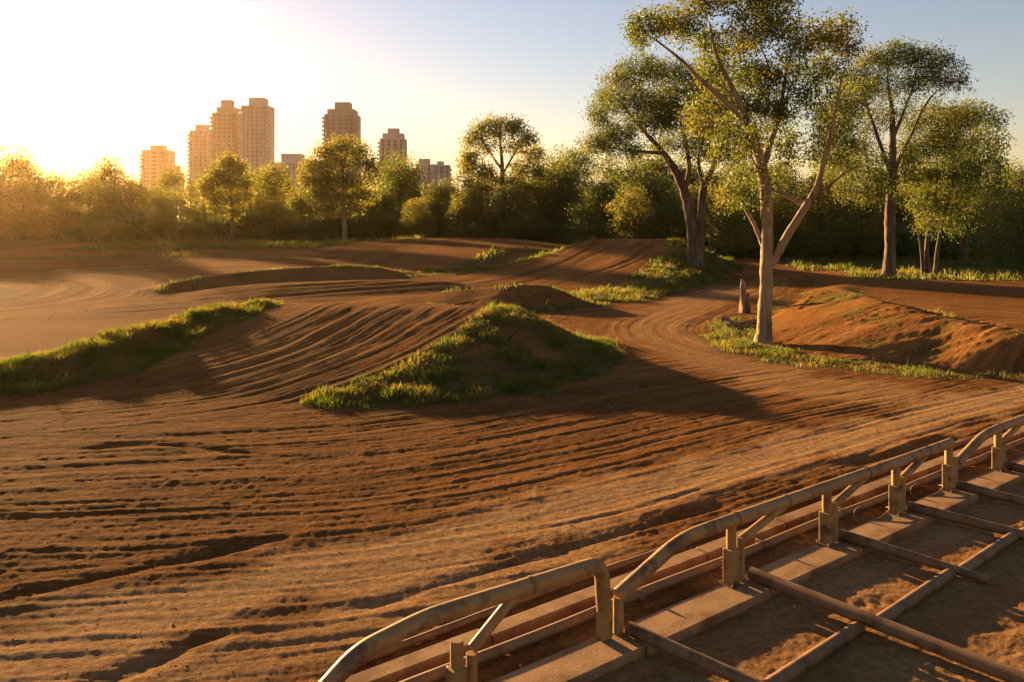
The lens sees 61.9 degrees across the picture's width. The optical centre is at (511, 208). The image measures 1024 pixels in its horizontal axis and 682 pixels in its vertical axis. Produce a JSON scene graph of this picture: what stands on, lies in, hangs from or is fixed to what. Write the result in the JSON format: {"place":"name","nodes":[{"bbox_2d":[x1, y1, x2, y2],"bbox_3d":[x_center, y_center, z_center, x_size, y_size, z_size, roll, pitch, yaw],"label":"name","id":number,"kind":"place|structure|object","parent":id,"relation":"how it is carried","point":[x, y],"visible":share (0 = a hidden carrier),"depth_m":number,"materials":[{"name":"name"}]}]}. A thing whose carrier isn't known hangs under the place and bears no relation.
{"place":"outdoors","nodes":[
{"label":"outdoors","id":0,"kind":"place"},
{"bbox_2d":[0,215,1023,681],"bbox_3d":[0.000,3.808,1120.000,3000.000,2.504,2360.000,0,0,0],"label":"ground","id":1,"kind":"structure","parent":0,"point":[676,379],"depth_m":17.51,"materials":[{"name":"soil"}]},
{"bbox_2d":[0,160,21,237],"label":"woodland tree","id":2,"kind":"object","parent":1,"relation":"on","point":[2,180],"visible":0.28,"depth_m":133.37,"materials":[{"name":"brown plant"}]},
{"bbox_2d":[0,208,39,239],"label":"shrub","id":3,"kind":"object","parent":1,"relation":"on","point":[4,214],"visible":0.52,"depth_m":125.68,"materials":[{"name":"plant"}]},
{"bbox_2d":[0,136,62,215],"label":"woodland tree","id":4,"kind":"object","parent":1,"relation":"on","point":[20,164],"visible":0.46,"depth_m":138.17,"materials":[{"name":"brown plant"}]},
{"bbox_2d":[0,179,68,238],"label":"woodland tree","id":5,"kind":"object","parent":1,"relation":"on","point":[22,205],"visible":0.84,"depth_m":126.60,"materials":[{"name":"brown plant"}]},
{"bbox_2d":[15,206,90,239],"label":"shrub","id":6,"kind":"object","parent":1,"relation":"on","point":[57,220],"visible":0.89,"depth_m":125.14,"materials":[{"name":"plant"}]},
{"bbox_2d":[34,166,86,220],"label":"woodland tree","id":7,"kind":"object","parent":1,"relation":"on","point":[61,181],"visible":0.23,"depth_m":150.82,"materials":[{"name":"green plant"}]},
{"bbox_2d":[47,186,89,229],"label":"woodland tree","id":8,"kind":"object","parent":1,"relation":"on","point":[61,193],"visible":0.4,"depth_m":135.87,"materials":[{"name":"green plant"}]},
{"bbox_2d":[62,225,96,239],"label":"shrub","id":9,"kind":"object","parent":1,"relation":"on","point":[74,231],"visible":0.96,"depth_m":124.52,"materials":[{"name":"green plant"}]},
{"bbox_2d":[66,162,121,225],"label":"woodland tree","id":10,"kind":"object","parent":1,"relation":"on","point":[80,175],"visible":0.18,"depth_m":152.24,"materials":[{"name":"green plant"}]},
{"bbox_2d":[80,181,138,238],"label":"woodland tree","id":11,"kind":"object","parent":1,"relation":"on","point":[107,202],"visible":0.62,"depth_m":132.39,"materials":[{"name":"green plant"}]},
{"bbox_2d":[77,151,149,235],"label":"woodland tree","id":12,"kind":"object","parent":1,"relation":"on","point":[110,173],"visible":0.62,"depth_m":138.67,"materials":[{"name":"green plant"}]},
{"bbox_2d":[100,220,141,239],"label":"shrub","id":13,"kind":"object","parent":1,"relation":"on","point":[120,230],"visible":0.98,"depth_m":120.16,"materials":[{"name":"plant"}]},
{"bbox_2d":[100,170,154,219],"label":"woodland tree","id":14,"kind":"object","parent":1,"relation":"on","point":[148,195],"visible":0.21,"depth_m":147.91,"materials":[{"name":"green plant"}]},
{"bbox_2d":[106,209,155,238],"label":"shrub","id":15,"kind":"object","parent":1,"relation":"on","point":[135,220],"visible":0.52,"depth_m":122.44,"materials":[{"name":"green plant"}]},
{"bbox_2d":[139,145,174,214],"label":"apartment tower","id":16,"kind":"structure","parent":1,"relation":"on","point":[153,158],"depth_m":584.89,"materials":[{"name":"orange concrete"}]},
{"bbox_2d":[142,193,177,234],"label":"woodland tree","id":17,"kind":"object","parent":1,"relation":"on","point":[162,209],"visible":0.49,"depth_m":134.54,"materials":[{"name":"green plant"}]},
{"bbox_2d":[144,214,180,238],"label":"shrub","id":18,"kind":"object","parent":1,"relation":"on","point":[164,224],"visible":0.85,"depth_m":120.54,"materials":[{"name":"green plant"}]},
{"bbox_2d":[141,160,199,220],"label":"woodland tree","id":19,"kind":"object","parent":1,"relation":"on","point":[165,180],"visible":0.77,"depth_m":151.12,"materials":[{"name":"green plant"}]},
{"bbox_2d":[167,219,197,239],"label":"shrub","id":20,"kind":"object","parent":1,"relation":"on","point":[181,229],"visible":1,"depth_m":119.91,"materials":[{"name":"green plant"}]},
{"bbox_2d":[187,125,210,205],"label":"apartment tower","id":21,"kind":"structure","parent":1,"relation":"on","point":[199,144],"depth_m":584.89,"materials":[{"name":"brown concrete"}]},
{"bbox_2d":[187,197,224,231],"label":"woodland tree","id":22,"kind":"object","parent":1,"relation":"on","point":[204,208],"visible":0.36,"depth_m":131.63,"materials":[{"name":"green plant"}]},
{"bbox_2d":[209,98,239,210],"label":"apartment tower","id":23,"kind":"structure","parent":1,"relation":"on","point":[224,126],"depth_m":552.39,"materials":[{"name":"brown concrete"}]},
{"bbox_2d":[189,144,260,241],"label":"gum tree","id":24,"kind":"object","parent":1,"relation":"on","point":[213,180],"visible":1,"depth_m":113.07,"materials":[{"name":"green plant"}]},
{"bbox_2d":[198,212,275,239],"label":"shrub","id":25,"kind":"object","parent":1,"relation":"on","point":[216,226],"visible":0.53,"depth_m":123.13,"materials":[{"name":"green plant"}]},
{"bbox_2d":[221,208,286,240],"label":"shrub","id":26,"kind":"object","parent":1,"relation":"on","point":[261,233],"visible":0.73,"depth_m":122.77,"materials":[{"name":"green plant"}]},
{"bbox_2d":[238,96,274,210],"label":"apartment tower","id":27,"kind":"structure","parent":1,"relation":"on","point":[256,136],"depth_m":532.89,"materials":[{"name":"brown concrete"}]},
{"bbox_2d":[238,160,312,237],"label":"woodland tree","id":28,"kind":"object","parent":1,"relation":"on","point":[274,207],"visible":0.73,"depth_m":126.96,"materials":[{"name":"green plant"}]},
{"bbox_2d":[268,154,306,193],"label":"apartment block","id":29,"kind":"structure","parent":1,"relation":"on","point":[290,160],"depth_m":520.00,"materials":[{"name":"brown concrete"}]},
{"bbox_2d":[277,190,319,226],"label":"woodland tree","id":30,"kind":"object","parent":1,"relation":"on","point":[305,211],"visible":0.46,"depth_m":135.57,"materials":[{"name":"green plant"}]},
{"bbox_2d":[285,218,339,240],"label":"shrub","id":31,"kind":"object","parent":1,"relation":"on","point":[316,229],"visible":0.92,"depth_m":121.80,"materials":[{"name":"green plant"}]},
{"bbox_2d":[289,209,355,238],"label":"shrub","id":32,"kind":"object","parent":1,"relation":"on","point":[333,223],"visible":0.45,"depth_m":125.11,"materials":[{"name":"green plant"}]},
{"bbox_2d":[291,130,386,240],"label":"gum tree","id":33,"kind":"object","parent":1,"relation":"on","point":[356,152],"visible":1,"depth_m":111.67,"materials":[{"name":"green plant"}]},
{"bbox_2d":[322,99,360,192],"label":"apartment tower","id":34,"kind":"structure","parent":1,"relation":"on","point":[341,117],"depth_m":552.39,"materials":[{"name":"brown concrete"}]},
{"bbox_2d":[347,208,404,238],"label":"shrub","id":35,"kind":"object","parent":1,"relation":"on","point":[364,232],"visible":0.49,"depth_m":121.99,"materials":[{"name":"green plant"}]},
{"bbox_2d":[357,205,410,238],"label":"shrub","id":36,"kind":"object","parent":1,"relation":"on","point":[396,219],"visible":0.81,"depth_m":120.86,"materials":[{"name":"green plant"}]},
{"bbox_2d":[362,184,414,237],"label":"woodland tree","id":37,"kind":"object","parent":1,"relation":"on","point":[388,198],"visible":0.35,"depth_m":127.39,"materials":[{"name":"green plant"}]},
{"bbox_2d":[377,128,406,202],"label":"apartment tower","id":38,"kind":"structure","parent":1,"relation":"on","point":[394,139],"depth_m":584.89,"materials":[{"name":"grey concrete"}]},
{"bbox_2d":[355,148,444,237],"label":"woodland tree","id":39,"kind":"object","parent":1,"relation":"on","point":[395,178],"visible":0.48,"depth_m":131.08,"materials":[{"name":"green plant"}]},
{"bbox_2d":[367,148,437,213],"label":"woodland tree","id":40,"kind":"object","parent":1,"relation":"on","point":[414,169],"visible":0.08,"depth_m":141.15,"materials":[{"name":"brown plant"}]},
{"bbox_2d":[393,196,437,237],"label":"bush","id":41,"kind":"object","parent":1,"relation":"on","point":[418,217],"visible":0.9,"depth_m":111.26,"materials":[{"name":"green plant"}]},
{"bbox_2d":[416,159,436,191],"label":"apartment block","id":42,"kind":"structure","parent":1,"relation":"on","point":[427,172],"depth_m":533.00,"materials":[{"name":"grey concrete"}]},
{"bbox_2d":[409,183,463,237],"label":"woodland tree","id":43,"kind":"object","parent":1,"relation":"on","point":[438,220],"visible":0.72,"depth_m":119.17,"materials":[{"name":"green plant"}]},
{"bbox_2d":[431,161,451,188],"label":"apartment block","id":44,"kind":"structure","parent":1,"relation":"on","point":[440,169],"depth_m":506.89,"materials":[{"name":"brown concrete"}]},
{"bbox_2d":[443,186,492,237],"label":"woodland tree","id":45,"kind":"object","parent":1,"relation":"on","point":[469,202],"visible":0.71,"depth_m":111.40,"materials":[{"name":"green plant"}]},
{"bbox_2d":[442,165,500,222],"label":"woodland tree","id":46,"kind":"object","parent":1,"relation":"on","point":[466,183],"visible":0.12,"depth_m":129.87,"materials":[{"name":"green plant"}]},
{"bbox_2d":[448,221,502,237],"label":"shrub","id":47,"kind":"object","parent":1,"relation":"on","point":[466,232],"visible":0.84,"depth_m":107.42,"materials":[{"name":"green plant"}]},
{"bbox_2d":[458,207,523,238],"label":"shrub","id":48,"kind":"object","parent":1,"relation":"on","point":[491,218],"visible":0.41,"depth_m":110.37,"materials":[{"name":"green plant"}]},
{"bbox_2d":[450,109,552,213],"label":"gum tree","id":49,"kind":"object","parent":1,"relation":"on","point":[514,128],"visible":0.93,"depth_m":116.97,"materials":[{"name":"green plant"}]},
{"bbox_2d":[0,383,1020,681],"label":"clods","id":50,"kind":"object","parent":1,"relation":"on","point":[408,549],"visible":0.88,"depth_m":12.78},
{"bbox_2d":[471,182,550,238],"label":"woodland tree","id":51,"kind":"object","parent":1,"relation":"on","point":[499,209],"visible":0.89,"depth_m":108.73,"materials":[{"name":"green plant"}]},
{"bbox_2d":[0,234,1023,409],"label":"grass","id":52,"kind":"structure","parent":1,"relation":"on","point":[603,349],"depth_m":28.89,"materials":[{"name":"plant"}]},
{"bbox_2d":[1,171,1022,230],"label":"undergrowth","id":53,"kind":"object","parent":1,"relation":"on","point":[182,219],"depth_m":161.67,"materials":[{"name":"green plant"}]},
{"bbox_2d":[522,224,555,242],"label":"shrub","id":54,"kind":"object","parent":1,"relation":"on","point":[539,236],"visible":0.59,"depth_m":110.69,"materials":[{"name":"green plant"}]},
{"bbox_2d":[509,157,576,237],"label":"woodland tree","id":55,"kind":"object","parent":1,"relation":"on","point":[536,182],"visible":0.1,"depth_m":121.03,"materials":[{"name":"green plant"}]},
{"bbox_2d":[519,175,584,228],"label":"bush","id":56,"kind":"object","parent":1,"relation":"on","point":[560,211],"visible":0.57,"depth_m":115.01,"materials":[{"name":"green plant"}]},
{"bbox_2d":[526,141,596,222],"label":"woodland tree","id":57,"kind":"object","parent":1,"relation":"on","point":[553,163],"visible":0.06,"depth_m":130.32,"materials":[{"name":"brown plant"}]},
{"bbox_2d":[538,219,589,243],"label":"shrub","id":58,"kind":"object","parent":1,"relation":"on","point":[560,232],"visible":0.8,"depth_m":108.70,"materials":[{"name":"green plant"}]},
{"bbox_2d":[526,139,604,240],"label":"woodland tree","id":59,"kind":"object","parent":1,"relation":"on","point":[576,170],"visible":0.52,"depth_m":116.73,"materials":[{"name":"green plant"}]},
{"bbox_2d":[490,629,644,681],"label":"concrete slab","id":60,"kind":"structure","parent":1,"relation":"on","point":[591,659],"depth_m":9.25,"materials":[{"name":"concrete"}]},
{"bbox_2d":[613,595,623,635],"bbox_3d":[1.229,4.710,9.872,0.124,0.440,0.124,0,0,0],"label":"fence post","id":61,"kind":"object","parent":60,"relation":"on","point":[618,616],"visible":0.97,"depth_m":9.82,"materials":[{"name":"paint"}]},
{"bbox_2d":[563,171,623,242],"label":"woodland tree","id":62,"kind":"object","parent":1,"relation":"on","point":[601,193],"visible":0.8,"depth_m":95.30,"materials":[{"name":"green plant"}]},
{"bbox_2d":[601,182,659,238],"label":"woodland tree","id":63,"kind":"object","parent":1,"relation":"on","point":[645,221],"visible":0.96,"depth_m":87.48,"materials":[{"name":"green plant"}]},
{"bbox_2d":[584,160,696,238],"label":"woodland tree","id":64,"kind":"object","parent":1,"relation":"on","point":[620,189],"visible":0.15,"depth_m":111.75,"materials":[{"name":"green plant"}]},
{"bbox_2d":[603,160,696,240],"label":"woodland tree","id":65,"kind":"object","parent":1,"relation":"on","point":[662,201],"visible":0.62,"depth_m":89.48,"materials":[{"name":"green plant"}]},
{"bbox_2d":[568,46,761,267],"bbox_3d":[11.235,-3.727,61.248,14.433,15.967,9.149,0,0,0],"label":"gum tree","id":66,"kind":"object","parent":1,"relation":"on","point":[665,107],"visible":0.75,"depth_m":60.13,"materials":[{"name":"green plant"}]},
{"bbox_2d":[362,435,975,664],"bbox_3d":[4.782,4.965,14.425,17.001,0.090,0.149,0,0,-38],"label":"edge pipe","id":67,"kind":"object","parent":1,"relation":"on","point":[432,633],"visible":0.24,"depth_m":10.44,"materials":[{"name":"metal"}]},
{"bbox_2d":[345,426,1023,681],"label":"kerb","id":68,"kind":"structure","parent":1,"relation":"on","point":[404,667],"depth_m":10.71,"materials":[{"name":"concrete"}]},
{"bbox_2d":[657,150,729,224],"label":"woodland tree","id":69,"kind":"object","parent":1,"relation":"on","point":[694,178],"visible":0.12,"depth_m":127.01,"materials":[{"name":"green plant"}]},
{"bbox_2d":[625,621,764,681],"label":"cross bar","id":70,"kind":"object","parent":1,"relation":"on","point":[685,653],"visible":1,"depth_m":9.29,"materials":[{"name":"wood"}]},
{"bbox_2d":[624,581,770,655],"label":"concrete slab","id":71,"kind":"structure","parent":1,"relation":"on","point":[690,616],"depth_m":10.43,"materials":[{"name":"concrete"}]},
{"bbox_2d":[400,438,1023,681],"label":"pipe","id":72,"kind":"object","parent":1,"relation":"on","point":[521,641],"visible":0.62,"depth_m":11.13,"materials":[{"name":"metal"}]},
{"bbox_2d":[692,165,755,244],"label":"woodland tree","id":73,"kind":"object","parent":1,"relation":"on","point":[711,200],"visible":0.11,"depth_m":109.84,"materials":[{"name":"green plant"}]},
{"bbox_2d":[696,174,756,257],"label":"woodland tree","id":74,"kind":"object","parent":1,"relation":"on","point":[721,223],"visible":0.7,"depth_m":79.55,"materials":[{"name":"green plant"}]},
{"bbox_2d":[710,233,775,256],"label":"shrub","id":75,"kind":"object","parent":1,"relation":"on","point":[737,251],"visible":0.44,"depth_m":86.22,"materials":[{"name":"green plant"}]},
{"bbox_2d":[739,279,750,312],"bbox_3d":[11.168,4.224,41.024,0.535,1.720,0.470,0,0,-40],"label":"tree stump","id":76,"kind":"object","parent":1,"relation":"on","point":[744,305],"visible":0.94,"depth_m":40.90,"materials":[{"name":"brown wood"}]},
{"bbox_2d":[618,0,879,344],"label":"gum tree","id":77,"kind":"object","parent":1,"relation":"on","point":[736,103],"visible":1,"depth_m":31.30,"materials":[{"name":"green plant"}]},
{"bbox_2d":[731,183,811,258],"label":"woodland tree","id":78,"kind":"object","parent":1,"relation":"on","point":[779,221],"visible":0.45,"depth_m":80.97,"materials":[{"name":"green plant"}]},
{"bbox_2d":[731,169,819,235],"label":"woodland tree","id":79,"kind":"object","parent":1,"relation":"on","point":[792,187],"visible":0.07,"depth_m":97.50,"materials":[{"name":"green plant"}]},
{"bbox_2d":[767,152,808,197],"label":"woodland tree","id":80,"kind":"object","parent":1,"relation":"on","point":[775,164],"visible":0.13,"depth_m":126.50,"materials":[{"name":"green plant"}]},
{"bbox_2d":[745,541,862,595],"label":"concrete slab","id":81,"kind":"structure","parent":1,"relation":"on","point":[803,565],"depth_m":11.90,"materials":[{"name":"concrete"}]},
{"bbox_2d":[763,620,865,681],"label":"floor bar","id":82,"kind":"object","parent":1,"relation":"on","point":[801,664],"visible":0.99,"depth_m":9.43,"materials":[{"name":"wood"}]},
{"bbox_2d":[773,173,869,259],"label":"woodland tree","id":83,"kind":"object","parent":1,"relation":"on","point":[810,218],"visible":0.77,"depth_m":79.33,"materials":[{"name":"green plant"}]},
{"bbox_2d":[800,181,865,231],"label":"woodland tree","id":84,"kind":"object","parent":1,"relation":"on","point":[833,216],"visible":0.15,"depth_m":95.91,"materials":[{"name":"green plant"}]},
{"bbox_2d":[834,233,884,258],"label":"shrub","id":85,"kind":"object","parent":1,"relation":"on","point":[854,250],"visible":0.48,"depth_m":79.88,"materials":[{"name":"green plant"}]},
{"bbox_2d":[834,190,898,258],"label":"woodland tree","id":86,"kind":"object","parent":1,"relation":"on","point":[872,228],"visible":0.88,"depth_m":77.61,"materials":[{"name":"green plant"}]},
{"bbox_2d":[838,511,929,553],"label":"concrete slab","id":87,"kind":"structure","parent":1,"relation":"on","point":[888,528],"depth_m":13.17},
{"bbox_2d":[747,567,1023,681],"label":"cross bar","id":88,"kind":"object","parent":1,"relation":"on","point":[988,666],"visible":1,"depth_m":9.85,"materials":[{"name":"wood"}]},
{"bbox_2d":[836,220,934,257],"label":"shrub","id":89,"kind":"object","parent":1,"relation":"on","point":[910,247],"visible":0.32,"depth_m":80.90,"materials":[{"name":"green plant"}]},
{"bbox_2d":[803,33,977,276],"bbox_3d":[25.085,-3.411,57.912,11.522,16.535,7.919,0,0,0],"label":"gum tree","id":90,"kind":"object","parent":1,"relation":"on","point":[868,84],"visible":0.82,"depth_m":56.96,"materials":[{"name":"green plant"}]},
{"bbox_2d":[838,529,989,583],"bbox_3d":[5.616,4.882,12.022,1.980,0.253,0.164,0,0,41],"label":"cross bar","id":91,"kind":"object","parent":1,"relation":"on","point":[879,546],"visible":0.96,"depth_m":12.00,"materials":[{"name":"wood"}]},
{"bbox_2d":[863,179,967,252],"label":"woodland tree","id":92,"kind":"object","parent":1,"relation":"on","point":[900,220],"visible":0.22,"depth_m":90.37,"materials":[{"name":"green plant"}]},
{"bbox_2d":[876,567,956,620],"bbox_3d":[5.180,4.965,10.934,2.244,0.146,0.150,0,0,-41],"label":"floor bar","id":93,"kind":"object","parent":1,"relation":"on","point":[899,607],"visible":0.86,"depth_m":10.86,"materials":[{"name":"wood"}]},
{"bbox_2d":[886,94,991,274],"bbox_3d":[29.572,-1.675,60.329,8.190,12.896,7.155,0,0,0],"label":"gum tree","id":94,"kind":"object","parent":1,"relation":"on","point":[940,174],"visible":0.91,"depth_m":59.21,"materials":[{"name":"green plant"}]},
{"bbox_2d":[906,490,978,521],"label":"concrete slab","id":95,"kind":"structure","parent":1,"relation":"on","point":[953,502],"depth_m":14.38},
{"bbox_2d":[612,438,959,600],"bbox_3d":[4.501,4.457,12.445,8.383,0.947,0.240,0,0,-38],"label":"pipe railing","id":96,"kind":"object","parent":95,"relation":"on","point":[768,511],"visible":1,"depth_m":11.99,"materials":[{"name":"paint"}]},
{"bbox_2d":[923,228,998,259],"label":"shrub","id":97,"kind":"object","parent":1,"relation":"on","point":[949,247],"visible":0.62,"depth_m":79.84,"materials":[{"name":"green plant"}]},
{"bbox_2d":[906,501,1023,539],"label":"cross bar","id":98,"kind":"object","parent":1,"relation":"on","point":[934,512],"visible":0.98,"depth_m":13.37,"materials":[{"name":"wood"}]},
{"bbox_2d":[922,90,1021,262],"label":"gum tree","id":99,"kind":"object","parent":1,"relation":"on","point":[986,146],"visible":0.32,"depth_m":73.69,"materials":[{"name":"green plant"}]},
{"bbox_2d":[958,531,1018,569],"bbox_3d":[6.905,4.965,12.340,2.073,0.146,0.150,0,0,-41],"label":"floor bar","id":100,"kind":"object","parent":1,"relation":"on","point":[979,558],"visible":0.94,"depth_m":12.25,"materials":[{"name":"wood"}]},
{"bbox_2d":[956,480,1023,505],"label":"cross bar","id":101,"kind":"object","parent":1,"relation":"on","point":[992,493],"visible":1,"depth_m":14.55,"materials":[{"name":"metal"}]},
{"bbox_2d":[961,156,1023,269],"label":"gum tree","id":102,"kind":"object","parent":1,"relation":"on","point":[999,197],"visible":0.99,"depth_m":64.90,"materials":[{"name":"green plant"}]},
{"bbox_2d":[965,470,1023,499],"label":"concrete slab","id":103,"kind":"structure","parent":1,"relation":"on","point":[998,481],"depth_m":15.47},
{"bbox_2d":[1011,456,1023,472],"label":"concrete slab","id":104,"kind":"structure","parent":1,"relation":"on","point":[1020,460],"depth_m":16.58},
{"bbox_2d":[957,415,1023,471],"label":"pipe railing","id":105,"kind":"object","parent":104,"relation":"on","point":[1012,425],"visible":0.98,"depth_m":15.99,"materials":[{"name":"paint"}]},
{"bbox_2d":[0,0,1023,208],"label":"sky","id":106,"kind":"structure","parent":0,"point":[81,80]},
{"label":"concrete slab","id":107,"kind":"object","parent":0,"visible":0},
{"bbox_2d":[319,558,611,681],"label":"pipe railing","id":108,"kind":"object","parent":107,"relation":"on","point":[351,660],"visible":1,"depth_m":8.57,"materials":[{"name":"metal"}]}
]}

